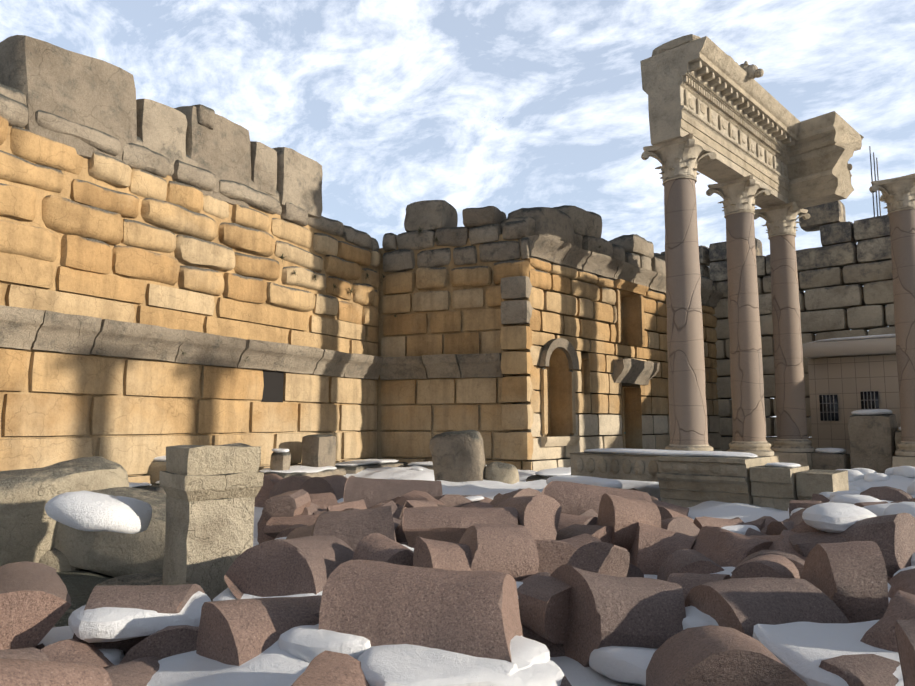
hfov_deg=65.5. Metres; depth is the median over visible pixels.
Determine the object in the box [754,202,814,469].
column
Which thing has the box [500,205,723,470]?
wall
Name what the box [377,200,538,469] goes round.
wall
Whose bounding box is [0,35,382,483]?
wall
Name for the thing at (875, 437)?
blocks
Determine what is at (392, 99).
sky
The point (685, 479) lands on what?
blocks
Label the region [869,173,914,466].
column
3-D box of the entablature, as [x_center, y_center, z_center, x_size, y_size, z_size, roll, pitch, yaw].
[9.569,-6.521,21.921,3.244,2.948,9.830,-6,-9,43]
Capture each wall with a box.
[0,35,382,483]
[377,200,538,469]
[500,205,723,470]
[654,200,894,450]
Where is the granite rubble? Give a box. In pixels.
[0,465,914,685]
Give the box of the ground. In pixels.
[253,436,851,546]
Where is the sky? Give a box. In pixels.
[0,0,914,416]
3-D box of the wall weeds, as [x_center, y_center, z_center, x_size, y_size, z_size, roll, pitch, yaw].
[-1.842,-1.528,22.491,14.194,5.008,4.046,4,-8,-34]
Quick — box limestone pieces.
[0,443,263,626]
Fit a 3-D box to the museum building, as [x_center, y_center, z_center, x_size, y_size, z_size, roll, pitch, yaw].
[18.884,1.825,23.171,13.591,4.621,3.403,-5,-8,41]
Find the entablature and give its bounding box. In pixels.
[640,34,863,208]
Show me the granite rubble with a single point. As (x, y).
(415, 575)
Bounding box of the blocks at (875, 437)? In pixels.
[811,409,901,473]
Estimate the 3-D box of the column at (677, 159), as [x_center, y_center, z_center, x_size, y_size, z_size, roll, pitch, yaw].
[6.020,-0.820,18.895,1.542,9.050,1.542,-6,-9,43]
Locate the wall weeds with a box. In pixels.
[181,226,600,362]
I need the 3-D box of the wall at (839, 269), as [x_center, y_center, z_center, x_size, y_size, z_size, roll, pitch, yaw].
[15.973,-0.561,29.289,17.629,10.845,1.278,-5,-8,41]
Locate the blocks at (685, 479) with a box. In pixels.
[129,430,848,510]
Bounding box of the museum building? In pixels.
[803,334,900,465]
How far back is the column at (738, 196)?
21.67 m
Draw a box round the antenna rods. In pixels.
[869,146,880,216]
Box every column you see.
[641,134,716,450]
[706,175,779,462]
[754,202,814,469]
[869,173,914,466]
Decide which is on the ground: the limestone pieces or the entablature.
the limestone pieces

